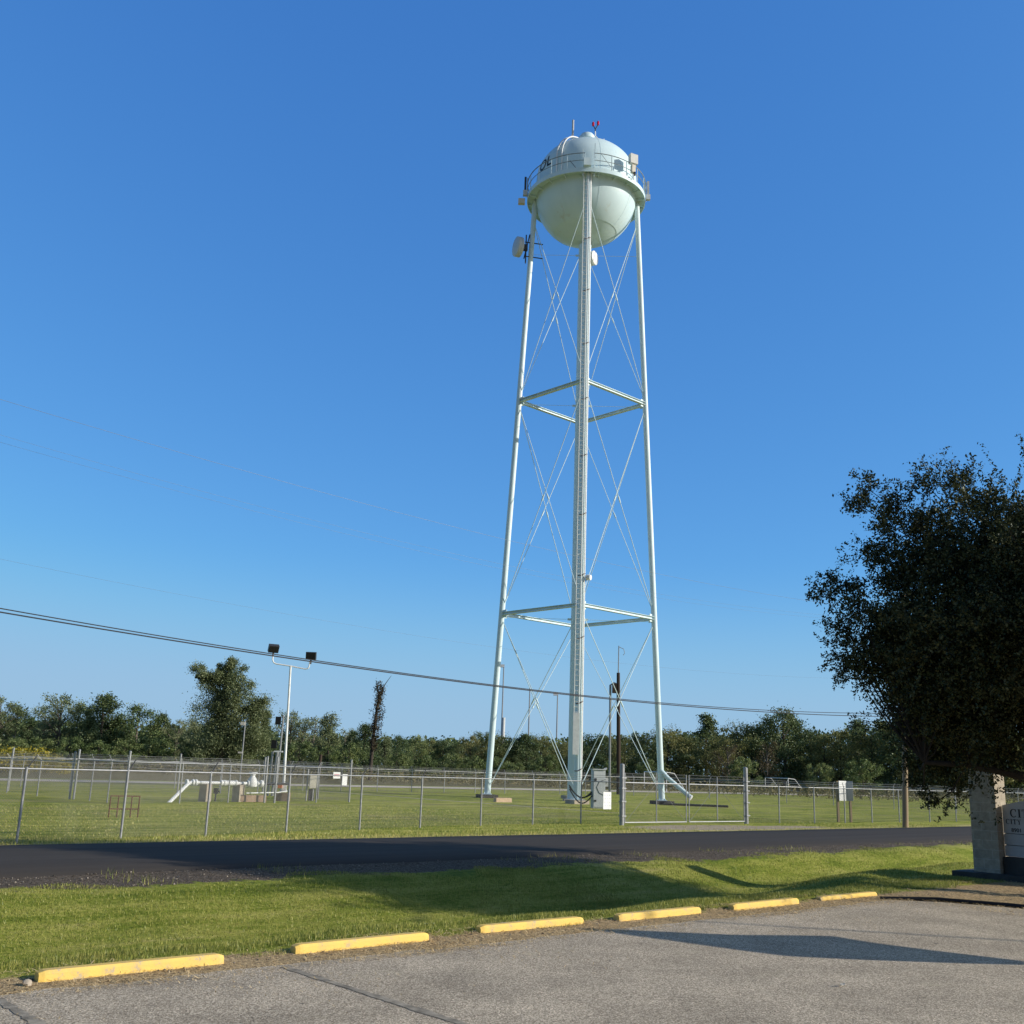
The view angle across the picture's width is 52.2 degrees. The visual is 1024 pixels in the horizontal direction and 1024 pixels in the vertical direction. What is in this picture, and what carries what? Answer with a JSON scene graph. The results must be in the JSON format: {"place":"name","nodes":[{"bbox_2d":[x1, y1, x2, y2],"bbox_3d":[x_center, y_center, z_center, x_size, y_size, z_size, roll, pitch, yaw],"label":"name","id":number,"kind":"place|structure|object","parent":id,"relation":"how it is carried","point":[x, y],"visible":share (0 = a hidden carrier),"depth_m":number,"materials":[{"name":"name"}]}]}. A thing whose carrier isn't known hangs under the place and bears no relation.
{"place":"outdoors","nodes":[
{"label":"outdoors","id":0,"kind":"place"},
{"bbox_2d":[267,715,283,795],"bbox_3d":[-13.681,14.100,60.656,0.775,4.604,0.385,2,-14,0],"label":"equipment mast","id":1,"kind":"object","parent":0,"point":[274,742],"visible":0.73,"depth_m":60.61,"materials":[{"name":"metal"}]},
{"bbox_2d":[0,803,960,844],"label":"verge grass","id":2,"kind":"structure","parent":0,"point":[465,831],"depth_m":34.19,"materials":[{"name":"plant"}]},
{"bbox_2d":[0,826,971,877],"bbox_3d":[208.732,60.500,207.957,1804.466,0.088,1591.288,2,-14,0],"label":"road","id":3,"kind":"structure","parent":0,"point":[35,860],"depth_m":24.71,"materials":[{"name":"asphalt"}]},
{"bbox_2d":[0,757,1023,994],"bbox_3d":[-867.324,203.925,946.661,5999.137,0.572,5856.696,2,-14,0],"label":"ground","id":4,"kind":"structure","parent":0,"point":[963,851],"depth_m":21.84,"materials":[{"name":"plant"}]},
{"bbox_2d":[0,695,27,746],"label":"airy tree","id":5,"kind":"object","parent":4,"relation":"on","point":[18,712],"visible":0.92,"depth_m":132.75,"materials":[{"name":"green plant"}]},
{"bbox_2d":[0,703,37,748],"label":"rounded tree","id":6,"kind":"object","parent":4,"relation":"on","point":[27,714],"visible":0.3,"depth_m":134.95,"materials":[{"name":"green plant"}]},
{"bbox_2d":[12,716,40,751],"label":"oval tree","id":7,"kind":"object","parent":4,"relation":"on","point":[27,730],"visible":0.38,"depth_m":131.73,"materials":[{"name":"green plant"}]},
{"bbox_2d":[0,751,76,798],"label":"chain link fence","id":8,"kind":"object","parent":4,"relation":"on","point":[72,775],"visible":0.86,"depth_m":48.75,"materials":[{"name":"metal"}]},
{"bbox_2d":[0,744,82,774],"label":"goldenrod patch","id":9,"kind":"object","parent":4,"relation":"on","point":[31,753],"visible":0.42,"depth_m":98.42,"materials":[{"name":"plant"}]},
{"bbox_2d":[29,692,86,754],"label":"airy tree","id":10,"kind":"object","parent":4,"relation":"on","point":[60,723],"visible":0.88,"depth_m":134.87,"materials":[{"name":"green plant"}]},
{"bbox_2d":[47,736,91,768],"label":"wild shrub","id":11,"kind":"object","parent":4,"relation":"on","point":[62,744],"visible":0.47,"depth_m":125.77,"materials":[{"name":"green plant"}]},
{"bbox_2d":[50,697,99,755],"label":"rounded tree","id":12,"kind":"object","parent":4,"relation":"on","point":[77,718],"visible":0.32,"depth_m":137.32,"materials":[{"name":"green plant"}]},
{"bbox_2d":[70,713,104,766],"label":"oval tree","id":13,"kind":"object","parent":4,"relation":"on","point":[92,727],"visible":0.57,"depth_m":132.35,"materials":[{"name":"green plant"}]},
{"bbox_2d":[76,740,121,769],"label":"wild shrub","id":14,"kind":"object","parent":4,"relation":"on","point":[104,751],"visible":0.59,"depth_m":125.96,"materials":[{"name":"green plant"}]},
{"bbox_2d":[67,691,135,761],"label":"oval tree","id":15,"kind":"object","parent":4,"relation":"on","point":[103,703],"visible":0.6,"depth_m":135.29,"materials":[{"name":"green plant"}]},
{"bbox_2d":[107,738,144,771],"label":"wild shrub","id":16,"kind":"object","parent":4,"relation":"on","point":[121,748],"visible":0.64,"depth_m":128.04,"materials":[{"name":"green plant"}]},
{"bbox_2d":[34,953,223,981],"bbox_3d":[-3.602,4.347,9.967,1.800,0.124,0.150,14,-18,-40],"label":"parking stop","id":17,"kind":"object","parent":4,"relation":"on","point":[92,970],"visible":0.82,"depth_m":9.86,"materials":[{"name":"yellow paint"}]},
{"bbox_2d":[8,748,259,792],"bbox_3d":[-20.675,14.604,58.609,14.200,2.201,0.373,13,-18,-39],"label":"chain link fence","id":18,"kind":"object","parent":4,"relation":"on","point":[178,789],"visible":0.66,"depth_m":57.97,"materials":[{"name":"metal"}]},
{"bbox_2d":[102,701,167,769],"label":"rounded tree","id":19,"kind":"object","parent":4,"relation":"on","point":[134,708],"visible":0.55,"depth_m":138.22,"materials":[{"name":"green plant"}]},
{"bbox_2d":[123,736,174,772],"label":"wild shrub","id":20,"kind":"object","parent":4,"relation":"on","point":[156,743],"visible":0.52,"depth_m":130.07,"materials":[{"name":"green plant"}]},
{"bbox_2d":[141,711,177,763],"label":"oval tree","id":21,"kind":"object","parent":4,"relation":"on","point":[156,727],"visible":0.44,"depth_m":141.21,"materials":[{"name":"green plant"}]},
{"bbox_2d":[72,749,268,802],"bbox_3d":[-15.929,12.200,48.130,4.662,2.200,8.358,-6,-16,31],"label":"chain link fence","id":22,"kind":"object","parent":4,"relation":"on","point":[128,767],"visible":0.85,"depth_m":46.42,"materials":[{"name":"metal"}]},
{"bbox_2d":[150,737,192,772],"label":"wild shrub","id":23,"kind":"object","parent":4,"relation":"on","point":[184,751],"visible":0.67,"depth_m":128.66,"materials":[{"name":"green plant"}]},
{"bbox_2d":[161,719,195,760],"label":"airy tree","id":24,"kind":"object","parent":4,"relation":"on","point":[177,735],"visible":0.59,"depth_m":140.09,"materials":[{"name":"green plant"}]},
{"bbox_2d":[168,772,288,801],"bbox_3d":[-13.460,13.258,50.117,1.023,1.572,7.414,-9,-18,39],"label":"well pipe","id":25,"kind":"object","parent":4,"relation":"on","point":[219,783],"visible":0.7,"depth_m":50.23,"materials":[{"name":"metal"}]},
{"bbox_2d":[180,655,280,774],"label":"spreading tree","id":26,"kind":"object","parent":4,"relation":"on","point":[226,704],"visible":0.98,"depth_m":130.25,"materials":[{"name":"green plant"}]},
{"bbox_2d":[275,793,290,800],"bbox_3d":[-11.719,14.570,53.441,0.660,0.400,0.600,2,-14,0],"label":"pedestal","id":27,"kind":"object","parent":4,"relation":"on","point":[280,797],"visible":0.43,"depth_m":53.16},
{"bbox_2d":[268,644,316,790],"bbox_3d":[-11.731,10.678,54.380,2.578,7.523,0.570,3,-14,-6],"label":"floodlight pole","id":28,"kind":"object","parent":27,"relation":"on","point":[273,648],"visible":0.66,"depth_m":54.81,"materials":[{"name":"metal"}]},
{"bbox_2d":[270,709,308,764],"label":"airy tree","id":29,"kind":"object","parent":4,"relation":"on","point":[293,717],"visible":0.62,"depth_m":160.42,"materials":[{"name":"green plant"}]},
{"bbox_2d":[278,741,323,776],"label":"wild shrub","id":30,"kind":"object","parent":4,"relation":"on","point":[292,748],"visible":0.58,"depth_m":135.15,"materials":[{"name":"green plant"}]},
{"bbox_2d":[262,757,352,802],"bbox_3d":[-11.238,14.670,57.511,4.242,2.200,13.281,6,-14,-15],"label":"chain link fence","id":31,"kind":"object","parent":4,"relation":"on","point":[311,767],"visible":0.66,"depth_m":54.25,"materials":[{"name":"metal"}]},
{"bbox_2d":[0,756,619,843],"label":"chain link fence","id":32,"kind":"object","parent":4,"relation":"on","point":[26,769],"visible":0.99,"depth_m":29.03,"materials":[{"name":"metal"}]},
{"bbox_2d":[293,715,330,773],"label":"airy tree","id":33,"kind":"object","parent":4,"relation":"on","point":[310,724],"visible":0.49,"depth_m":158.70,"materials":[{"name":"green plant"}]},
{"bbox_2d":[301,745,341,776],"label":"wild shrub","id":34,"kind":"object","parent":4,"relation":"on","point":[334,761],"visible":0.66,"depth_m":133.82,"materials":[{"name":"green plant"}]},
{"bbox_2d":[304,710,346,770],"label":"shaggy tree","id":35,"kind":"object","parent":4,"relation":"on","point":[328,733],"visible":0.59,"depth_m":144.14,"materials":[{"name":"green plant"}]},
{"bbox_2d":[0,753,656,795],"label":"chain link fence","id":36,"kind":"object","parent":4,"relation":"on","point":[355,768],"visible":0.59,"depth_m":76.57,"materials":[{"name":"metal"}]},
{"bbox_2d":[332,742,369,778],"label":"wild shrub","id":37,"kind":"object","parent":4,"relation":"on","point":[353,751],"visible":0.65,"depth_m":134.88,"materials":[{"name":"green plant"}]},
{"bbox_2d":[290,932,428,953],"bbox_3d":[-1.681,4.857,11.768,1.800,0.124,0.150,14,-18,-41],"label":"parking stop","id":38,"kind":"object","parent":4,"relation":"on","point":[335,944],"visible":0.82,"depth_m":11.66,"materials":[{"name":"yellow paint"}]},
{"bbox_2d":[347,721,383,772],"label":"oval tree","id":39,"kind":"object","parent":4,"relation":"on","point":[364,733],"visible":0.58,"depth_m":144.46,"materials":[{"name":"green plant"}]},
{"bbox_2d":[367,676,390,779],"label":"vine covered snag","id":40,"kind":"object","parent":4,"relation":"on","point":[376,715],"visible":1,"depth_m":131.17,"materials":[{"name":"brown plant"}]},
{"bbox_2d":[375,732,393,777],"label":"shaggy tree","id":41,"kind":"object","parent":4,"relation":"on","point":[386,743],"visible":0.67,"depth_m":154.70,"materials":[{"name":"green plant"}]},
{"bbox_2d":[380,753,413,778],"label":"wild shrub","id":42,"kind":"object","parent":4,"relation":"on","point":[405,763],"visible":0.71,"depth_m":144.47,"materials":[{"name":"green plant"}]},
{"bbox_2d":[376,734,417,775],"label":"dense tree","id":43,"kind":"object","parent":4,"relation":"on","point":[401,742],"visible":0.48,"depth_m":159.81,"materials":[{"name":"green plant"}]},
{"bbox_2d":[397,735,434,773],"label":"rounded tree","id":44,"kind":"object","parent":4,"relation":"on","point":[415,747],"visible":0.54,"depth_m":174.37,"materials":[{"name":"green plant"}]},
{"bbox_2d":[409,754,441,779],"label":"wild shrub","id":45,"kind":"object","parent":4,"relation":"on","point":[420,762],"visible":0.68,"depth_m":149.81,"materials":[{"name":"green plant"}]},
{"bbox_2d":[423,737,459,776],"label":"dense tree","id":46,"kind":"object","parent":4,"relation":"on","point":[441,749],"visible":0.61,"depth_m":174.99,"materials":[{"name":"green plant"}]},
{"bbox_2d":[436,753,464,780],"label":"wild shrub","id":47,"kind":"object","parent":4,"relation":"on","point":[448,763],"visible":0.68,"depth_m":145.28,"materials":[{"name":"green plant"}]},
{"bbox_2d":[453,734,487,776],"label":"olive toned tree","id":48,"kind":"object","parent":4,"relation":"on","point":[474,743],"visible":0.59,"depth_m":175.14,"materials":[{"name":"green plant"}]},
{"bbox_2d":[459,755,486,782],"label":"wild shrub","id":49,"kind":"object","parent":4,"relation":"on","point":[472,763],"visible":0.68,"depth_m":142.97,"materials":[{"name":"green plant"}]},
{"bbox_2d":[0,840,968,989],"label":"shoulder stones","id":50,"kind":"object","parent":4,"relation":"on","point":[454,870],"visible":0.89,"depth_m":19.80,"materials":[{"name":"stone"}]},
{"bbox_2d":[477,730,515,777],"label":"olive toned tree","id":51,"kind":"object","parent":4,"relation":"on","point":[498,739],"visible":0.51,"depth_m":174.62,"materials":[{"name":"green plant"}]},
{"bbox_2d":[0,900,1023,1023],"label":"parking lot","id":52,"kind":"structure","parent":4,"relation":"on","point":[930,964],"depth_m":10.23,"materials":[{"name":"asphalt"}]},
{"bbox_2d":[0,998,46,1023],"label":"painted marking","id":53,"kind":"object","parent":52,"relation":"on","point":[15,1009],"visible":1,"depth_m":8.20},
{"bbox_2d":[282,966,467,1023],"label":"painted marking","id":54,"kind":"object","parent":52,"relation":"on","point":[418,1009],"visible":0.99,"depth_m":9.14,"materials":[{"name":"paint"}]},
{"bbox_2d":[0,880,1023,1018],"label":"straw litter","id":55,"kind":"object","parent":4,"relation":"on","point":[426,950],"visible":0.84,"depth_m":12.46,"materials":[{"name":"plant"}]},
{"bbox_2d":[1,706,1023,797],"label":"distant wood","id":56,"kind":"object","parent":4,"relation":"on","point":[434,739],"visible":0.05,"depth_m":206.32,"materials":[{"name":"green plant"}]},
{"bbox_2d":[3,757,1023,803],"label":"rough grass","id":57,"kind":"structure","parent":4,"relation":"on","point":[715,789],"depth_m":122.93,"materials":[{"name":"plant"}]},
{"bbox_2d":[507,731,545,778],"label":"oval tree","id":58,"kind":"object","parent":4,"relation":"on","point":[528,743],"visible":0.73,"depth_m":174.71,"materials":[{"name":"green plant"}]},
{"bbox_2d":[475,916,583,932],"bbox_3d":[0.252,5.365,13.556,1.800,0.124,0.150,14,-18,-39],"label":"parking stop","id":59,"kind":"object","parent":4,"relation":"on","point":[525,924],"visible":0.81,"depth_m":13.46,"materials":[{"name":"yellow paint"}]},
{"bbox_2d":[519,731,561,778],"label":"olive toned tree","id":60,"kind":"object","parent":4,"relation":"on","point":[544,753],"visible":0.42,"depth_m":179.82,"materials":[{"name":"green plant"}]},
{"bbox_2d":[525,754,566,783],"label":"wild shrub","id":61,"kind":"object","parent":4,"relation":"on","point":[549,764],"visible":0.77,"depth_m":150.05,"materials":[{"name":"green plant"}]},
{"bbox_2d":[569,768,607,807],"bbox_3d":[4.311,15.554,59.071,2.272,2.238,0.910,0,-14,7],"label":"control cabinet","id":62,"kind":"object","parent":4,"relation":"on","point":[595,773],"visible":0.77,"depth_m":58.78,"materials":[{"name":"grey metal"}]},
{"bbox_2d":[566,732,615,780],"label":"dense tree","id":63,"kind":"object","parent":4,"relation":"on","point":[599,759],"visible":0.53,"depth_m":174.29,"materials":[{"name":"green plant"}]},
{"bbox_2d":[476,120,727,807],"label":"water tower","id":64,"kind":"structure","parent":4,"relation":"on","point":[585,194],"depth_m":77.56,"materials":[{"name":"metal"}]},
{"bbox_2d":[608,646,624,793],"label":"utility pole","id":65,"kind":"object","parent":4,"relation":"on","point":[618,750],"visible":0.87,"depth_m":99.03,"materials":[{"name":"brown wood"}]},
{"bbox_2d":[611,735,638,781],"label":"olive toned tree","id":66,"kind":"object","parent":4,"relation":"on","point":[624,738],"visible":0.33,"depth_m":183.58,"materials":[{"name":"green plant"}]},
{"bbox_2d":[623,731,666,783],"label":"dense tree","id":67,"kind":"object","parent":4,"relation":"on","point":[643,747],"visible":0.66,"depth_m":174.08,"materials":[{"name":"green plant"}]},
{"bbox_2d":[633,759,668,786],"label":"wild shrub","id":68,"kind":"object","parent":4,"relation":"on","point":[638,768],"visible":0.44,"depth_m":154.02,"materials":[{"name":"green plant"}]},
{"bbox_2d":[613,906,700,920],"bbox_3d":[2.116,5.803,15.071,1.800,0.124,0.150,14,-18,-40],"label":"parking stop","id":69,"kind":"object","parent":4,"relation":"on","point":[650,914],"visible":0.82,"depth_m":14.97,"materials":[{"name":"yellow paint"}]},
{"bbox_2d":[634,723,701,785],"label":"olive toned tree","id":70,"kind":"object","parent":4,"relation":"on","point":[673,742],"visible":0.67,"depth_m":172.74,"materials":[{"name":"green plant"}]},
{"bbox_2d":[618,764,749,824],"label":"double gate","id":71,"kind":"structure","parent":4,"relation":"on","point":[622,801],"depth_m":43.45,"materials":[{"name":"metal"}]},
{"bbox_2d":[666,731,706,786],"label":"dense tree","id":72,"kind":"object","parent":4,"relation":"on","point":[686,756],"visible":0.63,"depth_m":173.78,"materials":[{"name":"green plant"}]},
{"bbox_2d":[690,712,721,786],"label":"broadleaf tree","id":73,"kind":"object","parent":4,"relation":"on","point":[707,724],"visible":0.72,"depth_m":196.78,"materials":[{"name":"green plant"}]},
{"bbox_2d":[697,732,740,787],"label":"olive toned tree","id":74,"kind":"object","parent":4,"relation":"on","point":[707,765],"visible":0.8,"depth_m":171.86,"materials":[{"name":"green plant"}]},
{"bbox_2d":[708,744,741,782],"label":"tawny tree","id":75,"kind":"object","parent":4,"relation":"on","point":[729,752],"visible":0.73,"depth_m":164.31,"materials":[{"name":"green plant"}]},
{"bbox_2d":[708,718,765,787],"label":"olive toned tree","id":76,"kind":"object","parent":4,"relation":"on","point":[747,732],"visible":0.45,"depth_m":176.28,"materials":[{"name":"green plant"}]},
{"bbox_2d":[725,755,766,790],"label":"wild shrub","id":77,"kind":"object","parent":4,"relation":"on","point":[739,770],"visible":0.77,"depth_m":156.09,"materials":[{"name":"green plant"}]},
{"bbox_2d":[728,721,774,787],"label":"dense tree","id":78,"kind":"object","parent":4,"relation":"on","point":[751,775],"visible":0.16,"depth_m":179.93,"materials":[{"name":"green plant"}]},
{"bbox_2d":[728,897,798,910],"bbox_3d":[4.030,6.265,16.675,1.800,0.124,0.150,14,-18,-41],"label":"parking stop","id":79,"kind":"object","parent":4,"relation":"on","point":[762,903],"visible":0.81,"depth_m":16.55,"materials":[{"name":"yellow paint"}]},
{"bbox_2d":[753,740,781,785],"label":"tawny tree","id":80,"kind":"object","parent":4,"relation":"on","point":[767,767],"visible":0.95,"depth_m":165.41,"materials":[{"name":"green plant"}]},
{"bbox_2d":[737,704,823,790],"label":"dense tree","id":81,"kind":"object","parent":4,"relation":"on","point":[772,729],"visible":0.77,"depth_m":174.34,"materials":[{"name":"green plant"}]},
{"bbox_2d":[770,717,815,790],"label":"oval tree","id":82,"kind":"object","parent":4,"relation":"on","point":[798,730],"visible":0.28,"depth_m":178.56,"materials":[{"name":"green plant"}]},
{"bbox_2d":[778,723,839,790],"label":"dense tree","id":83,"kind":"object","parent":4,"relation":"on","point":[808,735],"visible":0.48,"depth_m":172.89,"materials":[{"name":"green plant"}]},
{"bbox_2d":[801,762,836,790],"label":"wild shrub","id":84,"kind":"object","parent":4,"relation":"on","point":[821,774],"visible":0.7,"depth_m":153.38,"materials":[{"name":"green plant"}]},
{"bbox_2d":[801,734,848,791],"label":"olive toned tree","id":85,"kind":"object","parent":4,"relation":"on","point":[823,741],"visible":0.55,"depth_m":167.63,"materials":[{"name":"green plant"}]},
{"bbox_2d":[812,728,867,789],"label":"olive toned tree","id":86,"kind":"object","parent":4,"relation":"on","point":[839,735],"visible":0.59,"depth_m":166.44,"materials":[{"name":"green plant"}]},
{"bbox_2d":[835,781,852,821],"bbox_3d":[16.449,14.318,51.688,0.840,1.975,0.283,6,-14,-17],"label":"two post sign","id":87,"kind":"object","parent":4,"relation":"on","point":[847,784],"visible":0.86,"depth_m":51.75,"materials":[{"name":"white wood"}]},
{"bbox_2d":[665,776,1023,811],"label":"chain link fence","id":88,"kind":"object","parent":4,"relation":"on","point":[767,781],"visible":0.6,"depth_m":85.24,"materials":[{"name":"metal"}]},
{"bbox_2d":[815,891,876,900],"bbox_3d":[5.881,6.766,18.342,1.800,0.124,0.150,14,-18,-39],"label":"parking stop","id":89,"kind":"object","parent":4,"relation":"on","point":[845,895],"visible":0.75,"depth_m":18.23,"materials":[{"name":"yellow paint"}]},
{"bbox_2d":[841,757,888,794],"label":"wild shrub","id":90,"kind":"object","parent":4,"relation":"on","point":[867,776],"visible":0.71,"depth_m":151.51,"materials":[{"name":"green plant"}]},
{"bbox_2d":[842,727,901,793],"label":"dense tree","id":91,"kind":"object","parent":4,"relation":"on","point":[870,748],"visible":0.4,"depth_m":165.70,"materials":[{"name":"green plant"}]},
{"bbox_2d":[748,780,1023,822],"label":"chain link fence","id":92,"kind":"object","parent":4,"relation":"on","point":[844,804],"visible":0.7,"depth_m":51.10,"materials":[{"name":"metal"}]},
{"bbox_2d":[849,717,929,793],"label":"olive toned tree","id":93,"kind":"object","parent":4,"relation":"on","point":[876,761],"visible":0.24,"depth_m":164.68,"materials":[{"name":"green plant"}]},
{"bbox_2d":[902,737,908,827],"bbox_3d":[18.433,9.185,49.115,0.735,10.961,0.355,2,-14,0],"label":"utility pole","id":94,"kind":"object","parent":4,"relation":"on","point":[905,822],"visible":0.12,"depth_m":48.05,"materials":[{"name":"brown wood"}]},
{"bbox_2d":[873,730,939,795],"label":"dense tree","id":95,"kind":"object","parent":4,"relation":"on","point":[892,757],"visible":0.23,"depth_m":161.56,"materials":[{"name":"green plant"}]},
{"bbox_2d":[804,431,1023,825],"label":"oak tree","id":96,"kind":"object","parent":4,"relation":"on","point":[950,670],"visible":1,"depth_m":20.23,"materials":[{"name":"green plant"}]},
{"bbox_2d":[880,896,1023,908],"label":"bed edging","id":97,"kind":"object","parent":4,"relation":"on","point":[985,903],"visible":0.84,"depth_m":18.15,"materials":[{"name":"black rubber"}]},
{"bbox_2d":[952,769,1023,882],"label":"entrance sign","id":98,"kind":"object","parent":4,"relation":"on","point":[998,851],"visible":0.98,"depth_m":23.36,"materials":[{"name":"stone"}]},
{"bbox_3d":[-16.180,0.682,19.489,0.330,10.951,0.330,2,-14,0],"label":"utility pole","id":99,"kind":"object","parent":4,"relation":"on","visible":0},
{"bbox_2d":[0,608,882,713],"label":"overhead cable","id":100,"kind":"object","parent":99,"relation":"attached to","point":[379,669],"visible":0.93,"depth_m":29.65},
{"bbox_2d":[0,611,885,716],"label":"overhead cable","id":101,"kind":"object","parent":99,"relation":"attached to","point":[390,672],"visible":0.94,"depth_m":29.78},
{"bbox_2d":[0,0,1023,773],"label":"sky","id":102,"kind":"structure","parent":0,"point":[274,239],"materials":[{"name":"blue"}]},
{"bbox_2d":[1,778,1023,798],"bbox_3d":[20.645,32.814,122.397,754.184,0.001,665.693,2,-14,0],"label":"gravel drive","id":103,"kind":"structure","parent":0,"point":[4,779],"depth_m":96.33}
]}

